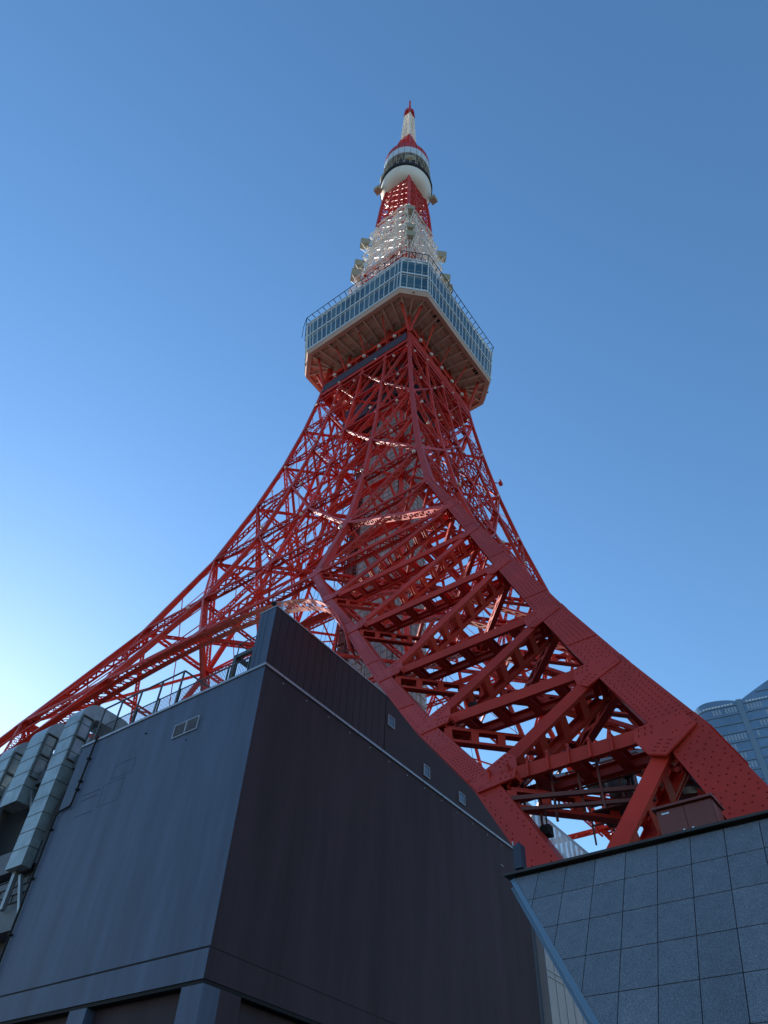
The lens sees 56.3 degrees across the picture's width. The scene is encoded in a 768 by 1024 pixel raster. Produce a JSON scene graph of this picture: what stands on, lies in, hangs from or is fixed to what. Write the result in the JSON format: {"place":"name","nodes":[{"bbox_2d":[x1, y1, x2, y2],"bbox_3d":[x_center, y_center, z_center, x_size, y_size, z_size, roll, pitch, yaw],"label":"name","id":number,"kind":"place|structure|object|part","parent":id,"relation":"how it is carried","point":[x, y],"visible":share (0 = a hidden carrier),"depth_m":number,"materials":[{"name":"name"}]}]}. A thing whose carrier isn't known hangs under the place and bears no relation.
{"place":"outdoors","nodes":[
{"label":"outdoors","id":0,"kind":"place"},
{"bbox_2d":[272,601,283,608],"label":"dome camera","id":1,"kind":"object","parent":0,"point":[274,603],"visible":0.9,"depth_m":42.00,"materials":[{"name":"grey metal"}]},
{"bbox_2d":[0,0,767,852],"label":"sky","id":2,"kind":"structure","parent":0,"point":[184,184],"materials":[{"name":"blue"}]},
{"bbox_2d":[694,680,767,784],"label":"glass skyscraper","id":3,"kind":"structure","parent":0,"point":[740,726],"depth_m":295.70,"materials":[{"name":"blue glass"}]},
{"label":"ground","id":4,"kind":"structure","parent":0,"visible":0},
{"bbox_2d":[0,605,540,1023],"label":"dark building","id":5,"kind":"structure","parent":4,"relation":"on","point":[295,823],"depth_m":35.83,"materials":[{"name":"grey metal"}]},
{"bbox_2d":[0,742,52,800],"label":"ventilation duct","id":6,"kind":"object","parent":5,"relation":"attached to","point":[10,759],"visible":0.32,"depth_m":48.48,"materials":[{"name":"grey metal"}]},
{"bbox_2d":[0,723,89,813],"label":"ventilation duct","id":7,"kind":"object","parent":5,"relation":"attached to","point":[38,753],"visible":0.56,"depth_m":46.20,"materials":[{"name":"grey metal"}]},
{"bbox_2d":[5,705,127,872],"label":"ventilation duct","id":8,"kind":"object","parent":5,"relation":"attached to","point":[80,726],"visible":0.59,"depth_m":43.19,"materials":[{"name":"grey metal"}]},
{"bbox_2d":[93,670,209,739],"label":"roof pipe frame","id":9,"kind":"object","parent":5,"relation":"on","point":[141,694],"visible":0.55,"depth_m":43.09,"materials":[{"name":"grey"}]},
{"bbox_2d":[87,656,251,742],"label":"roof railing","id":10,"kind":"object","parent":5,"relation":"on","point":[181,689],"visible":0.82,"depth_m":41.27,"materials":[{"name":"grey metal"}]},
{"bbox_2d":[229,636,255,677],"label":"steel gantry","id":11,"kind":"object","parent":5,"relation":"on","point":[237,658],"visible":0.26,"depth_m":40.15,"materials":[{"name":"grey metal"}]},
{"bbox_2d":[387,714,394,729],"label":"window","id":12,"kind":"structure","parent":5,"relation":"in","point":[391,721],"depth_m":45.04,"materials":[{"name":"glass"}]},
{"bbox_2d":[423,764,429,779],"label":"window","id":13,"kind":"structure","parent":5,"relation":"in","point":[426,770],"depth_m":45.94,"materials":[{"name":"glass"}]},
{"bbox_2d":[458,791,465,805],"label":"window","id":14,"kind":"structure","parent":5,"relation":"in","point":[461,797],"depth_m":48.11,"materials":[{"name":"grey glass"}]},
{"bbox_2d":[0,100,767,867],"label":"broadcast tower","id":15,"kind":"structure","parent":4,"relation":"on","point":[398,362],"depth_m":63.07,"materials":[{"name":"red metal"}]},
{"bbox_2d":[469,695,477,706],"bbox_3d":[2.913,6.175,23.361,0.251,0.598,0.349,-28,-55,25],"label":"spotlight","id":16,"kind":"object","parent":15,"relation":"attached to","point":[471,704],"visible":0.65,"depth_m":23.18,"materials":[{"name":"black metal"}]},
{"bbox_2d":[540,811,553,838],"bbox_3d":[3.710,7.142,16.480,0.251,0.598,0.349,-28,-55,25],"label":"spotlight","id":17,"kind":"object","parent":15,"relation":"attached to","point":[546,829],"visible":0.94,"depth_m":16.30,"materials":[{"name":"black metal"}]},
{"bbox_2d":[553,770,565,783],"bbox_3d":[4.530,6.782,18.428,0.400,0.649,0.397,-28,-55,25],"label":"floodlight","id":18,"kind":"object","parent":15,"relation":"attached to","point":[559,774],"visible":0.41,"depth_m":18.28,"materials":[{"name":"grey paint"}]},
{"bbox_2d":[585,782,605,795],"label":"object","id":19,"kind":"object","parent":15,"relation":"attached to","point":[596,786],"visible":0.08,"depth_m":18.93,"materials":[{"name":"grey paint"}]},
{"bbox_2d":[600,755,612,763],"bbox_3d":[5.700,6.257,18.102,0.400,0.649,0.397,-28,-55,25],"label":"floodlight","id":20,"kind":"object","parent":15,"relation":"attached to","point":[603,759],"visible":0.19,"depth_m":18.02,"materials":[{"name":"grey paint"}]},
{"bbox_2d":[603,772,634,795],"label":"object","id":21,"kind":"object","parent":15,"relation":"attached to","point":[614,783],"visible":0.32,"depth_m":18.01,"materials":[{"name":"grey paint"}]},
{"bbox_2d":[629,747,642,754],"bbox_3d":[6.306,6.060,18.031,0.400,0.649,0.397,-28,-55,25],"label":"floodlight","id":22,"kind":"object","parent":15,"relation":"attached to","point":[639,750],"visible":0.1,"depth_m":17.93,"materials":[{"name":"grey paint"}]},
{"bbox_2d":[678,778,696,800],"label":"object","id":23,"kind":"object","parent":15,"relation":"attached to","point":[690,789],"visible":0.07,"depth_m":17.32,"materials":[{"name":"grey paint"}]},
{"bbox_2d":[691,777,702,789],"bbox_3d":[7.765,6.317,17.428,0.848,0.960,0.737,-28,-55,25],"label":"parabolic dish","id":24,"kind":"object","parent":15,"relation":"attached to","point":[697,784],"visible":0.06,"depth_m":17.45,"materials":[{"name":"grey paint"}]},
{"bbox_2d":[519,802,599,1023],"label":"panelled wing","id":25,"kind":"structure","parent":4,"relation":"on","point":[557,1004],"depth_m":47.45,"materials":[{"name":"grey metal"}]},
{"bbox_2d":[503,810,767,1023],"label":"granite wall","id":26,"kind":"structure","parent":4,"relation":"on","point":[670,928],"depth_m":9.86,"materials":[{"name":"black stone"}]},
{"bbox_2d":[512,841,526,869],"bbox_3d":[2.388,6.103,12.715,0.192,0.541,0.160,-28,-55,25],"label":"loudspeaker","id":27,"kind":"object","parent":26,"relation":"on","point":[519,856],"visible":0.8,"depth_m":12.64,"materials":[{"name":"plastic"}]},
{"bbox_2d":[651,793,724,834],"bbox_3d":[5.127,5.338,11.818,1.030,0.945,0.630,-28,-55,25],"label":"service cabinet","id":28,"kind":"object","parent":26,"relation":"on","point":[695,811],"visible":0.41,"depth_m":11.87,"materials":[{"name":"red metal"}]},
{"bbox_3d":[4.785,5.283,11.760,0.455,0.865,0.061,-28,-55,25],"label":"door","id":29,"kind":"part","parent":28,"relation":"part of","materials":[{"name":"red paint"}]},
{"bbox_3d":[5.159,5.087,11.566,0.455,0.865,0.061,-28,-55,25],"label":"door","id":30,"kind":"part","parent":28,"relation":"part of","materials":[{"name":"red paint"}]}
]}

